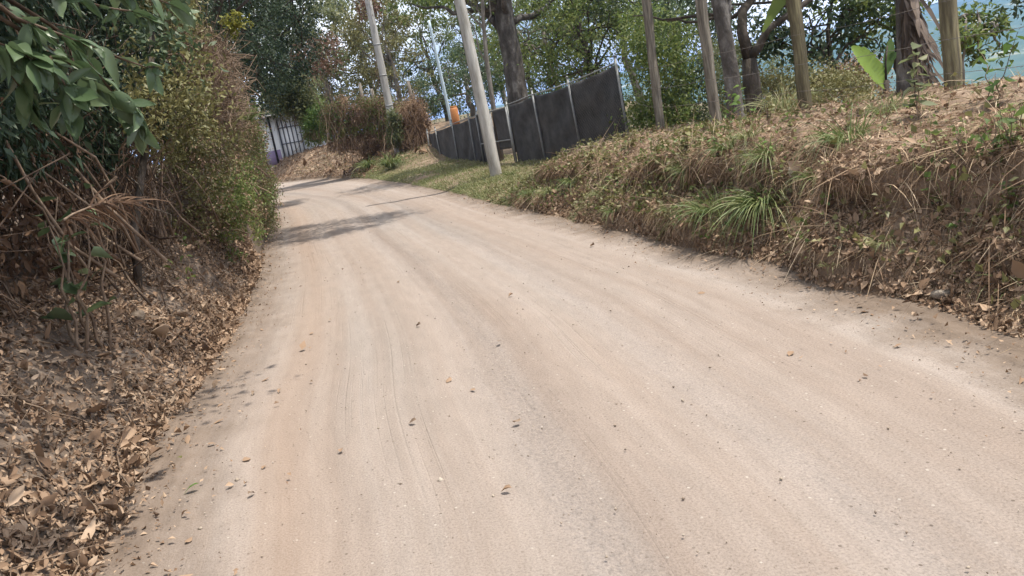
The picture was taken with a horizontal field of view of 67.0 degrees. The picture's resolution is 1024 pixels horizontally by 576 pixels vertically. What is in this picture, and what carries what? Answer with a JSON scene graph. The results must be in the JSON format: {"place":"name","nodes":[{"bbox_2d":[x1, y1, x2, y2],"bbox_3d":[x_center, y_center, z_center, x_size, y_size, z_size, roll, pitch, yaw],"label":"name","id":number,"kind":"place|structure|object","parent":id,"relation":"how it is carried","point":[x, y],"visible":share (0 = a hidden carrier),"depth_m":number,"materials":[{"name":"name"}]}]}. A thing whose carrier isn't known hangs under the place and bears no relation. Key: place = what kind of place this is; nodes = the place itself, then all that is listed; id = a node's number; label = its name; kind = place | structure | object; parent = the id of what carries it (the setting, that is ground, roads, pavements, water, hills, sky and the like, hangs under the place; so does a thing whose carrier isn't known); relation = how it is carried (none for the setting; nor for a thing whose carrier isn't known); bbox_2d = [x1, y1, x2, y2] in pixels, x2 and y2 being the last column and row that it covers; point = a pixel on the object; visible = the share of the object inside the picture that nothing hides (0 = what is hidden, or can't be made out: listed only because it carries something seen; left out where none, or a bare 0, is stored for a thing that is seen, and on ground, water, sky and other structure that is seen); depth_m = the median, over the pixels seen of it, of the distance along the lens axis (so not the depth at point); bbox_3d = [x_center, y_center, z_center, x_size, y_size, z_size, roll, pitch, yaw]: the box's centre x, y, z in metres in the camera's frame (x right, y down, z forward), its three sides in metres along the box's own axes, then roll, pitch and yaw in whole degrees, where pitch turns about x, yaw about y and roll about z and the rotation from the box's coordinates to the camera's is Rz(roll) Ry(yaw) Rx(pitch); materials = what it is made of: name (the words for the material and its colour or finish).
{"place":"outdoors","nodes":[
{"label":"outdoors","id":0,"kind":"place"},
{"bbox_2d":[0,177,271,575],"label":"earth bank","id":1,"kind":"structure","parent":0,"point":[65,388],"depth_m":5.09,"materials":[{"name":"brown plant"}]},
{"bbox_2d":[0,153,85,403],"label":"dry shrub","id":2,"kind":"object","parent":1,"relation":"on","point":[26,400],"visible":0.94,"depth_m":4.60,"materials":[{"name":"brown plant"}]},
{"bbox_2d":[0,40,117,320],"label":"dry shrub","id":3,"kind":"object","parent":1,"relation":"on","point":[15,264],"visible":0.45,"depth_m":5.75,"materials":[{"name":"brown plant"}]},
{"bbox_2d":[35,196,112,353],"bbox_3d":[-3.092,-0.072,5.410,0.514,1.157,0.483,-2,14,36],"label":"seedling","id":4,"kind":"object","parent":1,"relation":"on","point":[66,287],"visible":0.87,"depth_m":5.37,"materials":[{"name":"green plant"}]},
{"bbox_2d":[35,183,116,351],"bbox_3d":[-3.069,-0.090,5.539,0.332,1.277,0.483,-6,12,20],"label":"seedling","id":5,"kind":"object","parent":1,"relation":"on","point":[80,312],"visible":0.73,"depth_m":5.60,"materials":[{"name":"green plant"}]},
{"bbox_2d":[0,0,167,280],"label":"leafy shrub","id":6,"kind":"object","parent":1,"relation":"on","point":[21,154],"visible":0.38,"depth_m":6.05,"materials":[{"name":"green plant"}]},
{"bbox_2d":[0,0,199,154],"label":"broad leaved shrub","id":7,"kind":"object","parent":1,"relation":"on","point":[37,58],"visible":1,"depth_m":2.88,"materials":[{"name":"green plant"}]},
{"bbox_2d":[0,1,231,306],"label":"dry vine","id":8,"kind":"object","parent":1,"relation":"on","point":[124,243],"visible":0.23,"depth_m":7.27,"materials":[{"name":"brown plant"}]},
{"bbox_2d":[60,187,174,273],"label":"dry frond","id":9,"kind":"object","parent":1,"relation":"on","point":[99,206],"visible":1,"depth_m":4.49,"materials":[{"name":"brown plant"}]},
{"bbox_2d":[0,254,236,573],"bbox_3d":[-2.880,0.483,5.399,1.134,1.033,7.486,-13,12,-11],"label":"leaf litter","id":10,"kind":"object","parent":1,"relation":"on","point":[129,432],"visible":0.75,"depth_m":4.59,"materials":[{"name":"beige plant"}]},
{"bbox_2d":[0,229,239,575],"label":"fallen twigs","id":11,"kind":"object","parent":1,"relation":"on","point":[50,477],"depth_m":5.12,"materials":[{"name":"brown wood"}]},
{"bbox_2d":[33,0,229,249],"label":"leafy shrub","id":12,"kind":"object","parent":1,"relation":"on","point":[99,33],"visible":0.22,"depth_m":8.57,"materials":[{"name":"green plant"}]},
{"bbox_2d":[97,0,228,288],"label":"slender tree","id":13,"kind":"object","parent":1,"relation":"on","point":[139,191],"visible":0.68,"depth_m":7.35,"materials":[{"name":"green plant"}]},
{"bbox_2d":[78,26,248,257],"bbox_3d":[-3.637,-1.395,7.546,2.926,2.102,1.892,-5,13,24],"label":"leafy shrub","id":14,"kind":"object","parent":1,"relation":"on","point":[172,103],"visible":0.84,"depth_m":7.19,"materials":[{"name":"green plant"}]},
{"bbox_2d":[103,0,242,201],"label":"leafy shrub","id":15,"kind":"object","parent":1,"relation":"on","point":[172,25],"visible":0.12,"depth_m":11.61,"materials":[{"name":"green plant"}]},
{"bbox_2d":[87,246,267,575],"bbox_3d":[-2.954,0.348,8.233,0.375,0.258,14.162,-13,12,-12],"label":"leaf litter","id":16,"kind":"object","parent":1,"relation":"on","point":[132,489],"visible":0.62,"depth_m":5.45,"materials":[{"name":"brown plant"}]},
{"bbox_2d":[135,0,260,177],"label":"leafy shrub","id":17,"kind":"object","parent":1,"relation":"on","point":[205,13],"visible":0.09,"depth_m":14.66,"materials":[{"name":"green plant"}]},
{"bbox_2d":[129,82,273,248],"bbox_3d":[-4.863,-1.708,11.325,2.721,2.321,4.524,-11,12,0],"label":"creeper","id":18,"kind":"object","parent":1,"relation":"on","point":[221,164],"visible":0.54,"depth_m":10.17,"materials":[{"name":"green plant"}]},
{"bbox_2d":[155,2,265,150],"bbox_3d":[-4.563,-3.072,11.857,1.467,1.980,4.106,-13,12,-14],"label":"leafy shrub","id":19,"kind":"object","parent":18,"relation":"hanging from","point":[227,101],"visible":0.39,"depth_m":11.02,"materials":[{"name":"green plant"}]},
{"bbox_2d":[154,9,253,207],"bbox_3d":[-4.389,-2.439,10.848,2.085,2.565,0.523,-11,12,0],"label":"leafy shrub","id":20,"kind":"object","parent":1,"relation":"on","point":[232,26],"visible":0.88,"depth_m":10.66,"materials":[{"name":"green plant"}]},
{"bbox_2d":[119,0,292,83],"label":"leafy tree","id":21,"kind":"object","parent":1,"relation":"on","point":[250,7],"visible":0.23,"depth_m":18.60,"materials":[{"name":"green plant"}]},
{"bbox_2d":[136,0,311,161],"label":"leafy tree","id":22,"kind":"object","parent":1,"relation":"on","point":[279,61],"visible":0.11,"depth_m":33.34,"materials":[{"name":"green plant"}]},
{"bbox_2d":[164,109,284,251],"bbox_3d":[-6.001,-2.110,15.516,2.570,3.045,5.642,-13,12,-10],"label":"creeper","id":23,"kind":"object","parent":1,"relation":"on","point":[268,223],"visible":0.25,"depth_m":15.78,"materials":[{"name":"green plant"}]},
{"bbox_2d":[125,0,330,123],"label":"leafy tree","id":24,"kind":"object","parent":1,"relation":"on","point":[294,70],"visible":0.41,"depth_m":24.73,"materials":[{"name":"green plant"}]},
{"bbox_2d":[183,156,279,263],"bbox_3d":[-3.988,-1.000,10.800,1.573,1.522,1.628,-11,12,0],"label":"creeper","id":25,"kind":"object","parent":1,"relation":"on","point":[238,192],"visible":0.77,"depth_m":10.62,"materials":[{"name":"green plant"}]},
{"bbox_2d":[240,98,284,229],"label":"creeper","id":26,"kind":"object","parent":1,"relation":"on","point":[260,134],"visible":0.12,"depth_m":18.82,"materials":[{"name":"green plant"}]},
{"bbox_2d":[13,101,764,191],"bbox_3d":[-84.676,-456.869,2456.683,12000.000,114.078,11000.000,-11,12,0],"label":"ground","id":27,"kind":"structure","parent":0,"point":[465,115],"depth_m":39.22,"materials":[{"name":"soil"}]},
{"bbox_2d":[224,7,334,119],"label":"woodland tree","id":28,"kind":"object","parent":27,"relation":"on","point":[316,31],"visible":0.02,"depth_m":48.41,"materials":[{"name":"green plant"}]},
{"bbox_2d":[256,64,325,130],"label":"leafy shrub","id":29,"kind":"object","parent":27,"relation":"on","point":[296,103],"visible":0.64,"depth_m":36.53,"materials":[{"name":"green plant"}]},
{"bbox_2d":[255,94,333,167],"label":"white house","id":30,"kind":"structure","parent":27,"relation":"on","point":[284,141],"depth_m":48.78,"materials":[{"name":"paint"}]},
{"bbox_2d":[251,0,370,107],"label":"woodland tree","id":31,"kind":"object","parent":27,"relation":"on","point":[330,14],"visible":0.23,"depth_m":46.96,"materials":[{"name":"green plant"}]},
{"bbox_2d":[303,0,423,119],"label":"woodland tree","id":32,"kind":"object","parent":27,"relation":"on","point":[365,26],"visible":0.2,"depth_m":51.08,"materials":[{"name":"green plant"}]},
{"bbox_2d":[329,0,433,117],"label":"woodland tree","id":33,"kind":"object","parent":27,"relation":"on","point":[390,41],"visible":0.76,"depth_m":43.59,"materials":[{"name":"green plant"}]},
{"bbox_2d":[369,0,478,121],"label":"woodland tree","id":34,"kind":"object","parent":27,"relation":"on","point":[424,23],"visible":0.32,"depth_m":53.91,"materials":[{"name":"green plant"}]},
{"bbox_2d":[405,37,504,123],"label":"woodland tree","id":35,"kind":"object","parent":27,"relation":"on","point":[437,101],"visible":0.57,"depth_m":40.18,"materials":[{"name":"green plant"}]},
{"bbox_2d":[379,0,563,150],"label":"trunked tree","id":36,"kind":"object","parent":27,"relation":"on","point":[503,21],"visible":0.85,"depth_m":24.89,"materials":[{"name":"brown plant"}]},
{"bbox_2d":[427,0,546,109],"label":"woodland tree","id":37,"kind":"object","parent":27,"relation":"on","point":[451,24],"visible":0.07,"depth_m":56.99,"materials":[{"name":"green plant"}]},
{"bbox_2d":[451,1,599,110],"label":"woodland tree","id":38,"kind":"object","parent":27,"relation":"on","point":[457,44],"visible":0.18,"depth_m":36.52,"materials":[{"name":"green plant"}]},
{"bbox_2d":[473,0,618,97],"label":"woodland tree","id":39,"kind":"object","parent":27,"relation":"on","point":[528,44],"visible":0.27,"depth_m":30.46,"materials":[{"name":"green plant"}]},
{"bbox_2d":[498,0,658,94],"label":"woodland tree","id":40,"kind":"object","parent":27,"relation":"on","point":[553,50],"visible":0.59,"depth_m":25.32,"materials":[{"name":"green plant"}]},
{"bbox_2d":[531,0,689,114],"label":"woodland tree","id":41,"kind":"object","parent":27,"relation":"on","point":[623,58],"visible":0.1,"depth_m":31.53,"materials":[{"name":"green plant"}]},
{"bbox_2d":[564,0,695,113],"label":"woodland tree","id":42,"kind":"object","parent":27,"relation":"on","point":[601,12],"visible":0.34,"depth_m":26.08,"materials":[{"name":"green plant"}]},
{"bbox_2d":[762,0,943,95],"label":"banana plant","id":43,"kind":"object","parent":27,"relation":"on","point":[911,25],"visible":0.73,"depth_m":8.01,"materials":[{"name":"brown plant"}]},
{"bbox_2d":[813,52,894,96],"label":"scrub bush","id":44,"kind":"object","parent":27,"relation":"on","point":[854,65],"visible":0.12,"depth_m":18.29,"materials":[{"name":"green plant"}]},
{"bbox_2d":[804,0,933,73],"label":"leafy tree","id":45,"kind":"object","parent":27,"relation":"on","point":[886,25],"visible":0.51,"depth_m":14.86,"materials":[{"name":"green plant"}]},
{"bbox_2d":[851,38,895,93],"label":"banana plant","id":46,"kind":"object","parent":27,"relation":"on","point":[875,68],"visible":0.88,"depth_m":8.61,"materials":[{"name":"green plant"}]},
{"bbox_2d":[268,113,645,190],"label":"verge","id":47,"kind":"structure","parent":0,"point":[438,156],"depth_m":35.84,"materials":[{"name":"grass"},{"name":"green plant"},{"name":"dry leaf litter"}]},
{"bbox_2d":[300,103,328,142],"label":"leafy shrub","id":48,"kind":"object","parent":47,"relation":"on","point":[308,125],"visible":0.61,"depth_m":36.07,"materials":[{"name":"green plant"}]},
{"bbox_2d":[295,92,340,150],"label":"leafy shrub","id":49,"kind":"object","parent":47,"relation":"on","point":[314,141],"visible":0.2,"depth_m":37.89,"materials":[{"name":"green plant"}]},
{"bbox_2d":[286,29,367,154],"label":"reddish shrub","id":50,"kind":"object","parent":47,"relation":"on","point":[322,62],"visible":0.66,"depth_m":34.45,"materials":[{"name":"brown plant"}]},
{"bbox_2d":[271,136,431,180],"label":"leaf litter","id":51,"kind":"object","parent":47,"relation":"on","point":[329,169],"visible":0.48,"depth_m":40.99,"materials":[{"name":"brown plant"}]},
{"bbox_2d":[271,125,445,181],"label":"dry straw","id":52,"kind":"object","parent":47,"relation":"on","point":[292,170],"visible":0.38,"depth_m":42.61,"materials":[{"name":"beige plant"}]},
{"bbox_2d":[309,89,411,169],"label":"dry creeper","id":53,"kind":"object","parent":47,"relation":"on","point":[368,120],"visible":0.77,"depth_m":35.09,"materials":[{"name":"brown plant"}]},
{"bbox_2d":[365,0,401,152],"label":"utility pole","id":54,"kind":"object","parent":47,"relation":"on","point":[380,63],"visible":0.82,"depth_m":33.40,"materials":[{"name":"grey concrete"}]},
{"bbox_2d":[350,0,399,137],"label":"creeper","id":55,"kind":"object","parent":54,"relation":"attached to","point":[375,6],"visible":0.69,"depth_m":33.69,"materials":[{"name":"green plant"}]},
{"bbox_2d":[379,107,412,158],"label":"creeper","id":56,"kind":"object","parent":47,"relation":"on","point":[394,125],"visible":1,"depth_m":33.61,"materials":[{"name":"green plant"}]},
{"bbox_2d":[395,81,432,151],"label":"dry creeper","id":57,"kind":"object","parent":47,"relation":"on","point":[416,122],"visible":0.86,"depth_m":33.84,"materials":[{"name":"brown plant"}]},
{"bbox_2d":[428,20,450,125],"bbox_3d":[-2.786,-7.910,33.521,0.304,7.197,0.170,-11,12,0],"label":"metal pole","id":58,"kind":"object","parent":47,"relation":"on","point":[441,76],"visible":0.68,"depth_m":33.21,"materials":[{"name":"white metal"}]},
{"bbox_2d":[350,141,551,205],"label":"grass","id":59,"kind":"structure","parent":47,"relation":"on","point":[406,174],"depth_m":22.87,"materials":[{"name":"green plant"}]},
{"bbox_2d":[426,110,484,162],"bbox_3d":[-2.235,-5.298,29.071,0.209,2.076,9.559,-13,12,-14],"label":"shade cloth fence","id":60,"kind":"object","parent":47,"relation":"on","point":[457,141],"visible":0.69,"depth_m":27.92,"materials":[{"name":"black fabric"}]},
{"bbox_2d":[475,107,515,162],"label":"gate","id":61,"kind":"structure","parent":60,"relation":"attached to","point":[500,115],"depth_m":22.60,"materials":[{"name":"metal"}]},
{"bbox_2d":[454,0,501,175],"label":"utility pole","id":62,"kind":"object","parent":47,"relation":"on","point":[478,92],"visible":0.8,"depth_m":19.27,"materials":[{"name":"grey concrete"}]},
{"bbox_2d":[465,0,503,160],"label":"slender tree","id":63,"kind":"object","parent":47,"relation":"on","point":[488,72],"visible":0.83,"depth_m":23.12,"materials":[{"name":"grey plant"}]},
{"bbox_2d":[505,55,629,161],"bbox_3d":[1.197,-4.070,19.324,0.257,2.537,5.580,-16,13,-25],"label":"shade cloth fence","id":64,"kind":"object","parent":47,"relation":"on","point":[568,116],"visible":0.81,"depth_m":18.90,"materials":[{"name":"fabric"}]},
{"bbox_2d":[637,0,755,126],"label":"scrub bush","id":65,"kind":"object","parent":47,"relation":"on","point":[674,6],"visible":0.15,"depth_m":18.24,"materials":[{"name":"green plant"}]},
{"bbox_2d":[61,0,937,168],"label":"sky","id":66,"kind":"structure","parent":0,"point":[825,3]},
{"bbox_2d":[72,178,1023,575],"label":"dirt road","id":67,"kind":"structure","parent":0,"point":[592,374],"depth_m":3.95,"materials":[{"name":"beige soil"}]},
{"bbox_2d":[100,190,1023,575],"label":"leaf litter","id":68,"kind":"object","parent":67,"relation":"on","point":[186,426],"visible":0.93,"depth_m":4.57,"materials":[{"name":"brown plant"}]},
{"bbox_2d":[459,0,1023,114],"bbox_3d":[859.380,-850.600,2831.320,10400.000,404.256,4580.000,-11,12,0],"label":"mountain","id":69,"kind":"structure","parent":0,"point":[1016,57],"depth_m":1837.42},
{"bbox_2d":[462,71,1023,337],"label":"earth bank","id":70,"kind":"structure","parent":0,"point":[900,169],"depth_m":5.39,"materials":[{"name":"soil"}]},
{"bbox_2d":[442,167,603,220],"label":"grass","id":71,"kind":"structure","parent":70,"relation":"on","point":[460,181],"depth_m":18.02,"materials":[{"name":"green plant"}]},
{"bbox_2d":[642,0,664,128],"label":"wooden post","id":72,"kind":"object","parent":70,"relation":"on","point":[651,54],"visible":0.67,"depth_m":12.76,"materials":[{"name":"wood"}]},
{"bbox_2d":[604,0,714,133],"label":"scrub bush","id":73,"kind":"object","parent":70,"relation":"on","point":[670,54],"visible":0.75,"depth_m":16.76,"materials":[{"name":"green plant"}]},
{"bbox_2d":[649,182,738,248],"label":"grass clump","id":74,"kind":"object","parent":70,"relation":"on","point":[698,209],"visible":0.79,"depth_m":7.47,"materials":[{"name":"green plant"}]},
{"bbox_2d":[695,0,721,124],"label":"wooden post","id":75,"kind":"object","parent":70,"relation":"on","point":[706,45],"visible":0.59,"depth_m":10.84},
{"bbox_2d":[632,0,812,115],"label":"forked tree","id":76,"kind":"object","parent":70,"relation":"on","point":[750,54],"visible":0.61,"depth_m":12.79,"materials":[{"name":"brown plant"}]},
{"bbox_2d":[711,0,744,117],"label":"rough barked tree","id":77,"kind":"object","parent":70,"relation":"on","point":[721,9],"visible":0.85,"depth_m":12.16,"materials":[{"name":"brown plant"}]},
{"bbox_2d":[691,30,794,121],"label":"scrub bush","id":78,"kind":"object","parent":70,"relation":"on","point":[719,63],"visible":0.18,"depth_m":16.11,"materials":[{"name":"green plant"}]},
{"bbox_2d":[692,171,796,252],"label":"grass clump","id":79,"kind":"object","parent":70,"relation":"on","point":[743,202],"visible":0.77,"depth_m":6.78,"materials":[{"name":"green plant"}]},
{"bbox_2d":[486,72,1023,308],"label":"ground cover","id":80,"kind":"object","parent":70,"relation":"on","point":[1014,304],"visible":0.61,"depth_m":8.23,"materials":[{"name":"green plant"}]},
{"bbox_2d":[491,124,1023,353],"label":"dry straw","id":81,"kind":"object","parent":70,"relation":"on","point":[756,240],"visible":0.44,"depth_m":5.81,"materials":[{"name":"brown plant"}]},
{"bbox_2d":[730,132,795,182],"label":"grass clump","id":82,"kind":"object","parent":70,"relation":"on","point":[758,156],"visible":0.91,"depth_m":6.97,"materials":[{"name":"green plant"}]},
{"bbox_2d":[505,68,1023,332],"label":"dry straw","id":83,"kind":"object","parent":70,"relation":"on","point":[917,208],"visible":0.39,"depth_m":6.03,"materials":[{"name":"beige plant"}]},
{"bbox_2d":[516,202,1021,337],"bbox_3d":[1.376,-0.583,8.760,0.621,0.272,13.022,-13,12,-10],"label":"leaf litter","id":84,"kind":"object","parent":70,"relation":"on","point":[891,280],"visible":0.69,"depth_m":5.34,"materials":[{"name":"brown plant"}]},
{"bbox_2d":[528,70,1023,256],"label":"dry straw","id":85,"kind":"object","parent":70,"relation":"on","point":[949,129],"visible":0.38,"depth_m":6.61,"materials":[{"name":"beige plant"}]},
{"bbox_2d":[741,58,824,112],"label":"scrub bush","id":86,"kind":"object","parent":70,"relation":"on","point":[773,88],"visible":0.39,"depth_m":13.23,"materials":[{"name":"green plant"}]},
{"bbox_2d":[736,75,849,117],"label":"grass clump","id":87,"kind":"object","parent":70,"relation":"on","point":[784,102],"visible":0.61,"depth_m":10.41,"materials":[{"name":"green plant"}]},
{"bbox_2d":[786,0,812,109],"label":"wooden post","id":88,"kind":"object","parent":70,"relation":"on","point":[796,24],"visible":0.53,"depth_m":8.92,"materials":[{"name":"wood"}]},
{"bbox_2d":[632,120,1023,326],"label":"dry straw","id":89,"kind":"object","parent":70,"relation":"on","point":[1017,240],"visible":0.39,"depth_m":5.25,"materials":[{"name":"brown plant"}]},
{"bbox_2d":[790,54,880,107],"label":"scrub bush","id":90,"kind":"object","parent":70,"relation":"on","point":[838,80],"visible":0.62,"depth_m":11.86,"materials":[{"name":"green plant"}]},
{"bbox_2d":[747,0,924,96],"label":"spreading tree","id":91,"kind":"object","parent":70,"relation":"on","point":[827,47],"visible":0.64,"depth_m":15.11,"materials":[{"name":"green plant"}]},
{"bbox_2d":[771,103,901,177],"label":"grass clump","id":92,"kind":"object","parent":70,"relation":"on","point":[839,136],"visible":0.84,"depth_m":6.22,"materials":[{"name":"green plant"}]},
{"bbox_2d":[669,126,1023,336],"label":"leaf litter","id":93,"kind":"object","parent":70,"relation":"on","point":[865,282],"visible":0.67,"depth_m":5.06,"materials":[{"name":"brown plant"}]},
{"bbox_2d":[846,86,925,117],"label":"grass clump","id":94,"kind":"object","parent":70,"relation":"on","point":[891,105],"visible":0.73,"depth_m":6.98,"materials":[{"name":"green plant"}]},
{"bbox_2d":[898,42,937,121],"bbox_3d":[3.196,-1.608,6.105,0.249,0.662,0.295,-11,12,0],"label":"sapling","id":95,"kind":"object","parent":70,"relation":"on","point":[913,71],"visible":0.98,"depth_m":6.08,"materials":[{"name":"green plant"}]},
{"bbox_2d":[938,0,962,89],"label":"wooden post","id":96,"kind":"object","parent":70,"relation":"on","point":[949,30],"visible":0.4,"depth_m":7.00,"materials":[{"name":"wood"}]},
{"bbox_2d":[930,0,1018,84],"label":"leafy tree","id":97,"kind":"object","parent":70,"relation":"on","point":[1001,22],"visible":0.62,"depth_m":9.23,"materials":[{"name":"green plant"}]},
{"bbox_2d":[948,109,1023,143],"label":"grass clump","id":98,"kind":"object","parent":70,"relation":"on","point":[988,124],"visible":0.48,"depth_m":4.77,"materials":[{"name":"plant"}]},
{"bbox_2d":[975,114,1003,169],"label":"weed","id":99,"kind":"object","parent":70,"relation":"on","point":[982,138],"visible":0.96,"depth_m":4.46,"materials":[{"name":"green plant"}]},
{"bbox_2d":[965,31,1023,106],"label":"sapling","id":100,"kind":"object","parent":70,"relation":"on","point":[1007,46],"visible":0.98,"depth_m":5.81,"materials":[{"name":"green plant"}]},
{"bbox_2d":[990,107,1023,151],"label":"weed","id":101,"kind":"object","parent":70,"relation":"on","point":[1011,125],"visible":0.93,"depth_m":4.31,"materials":[{"name":"green plant"}]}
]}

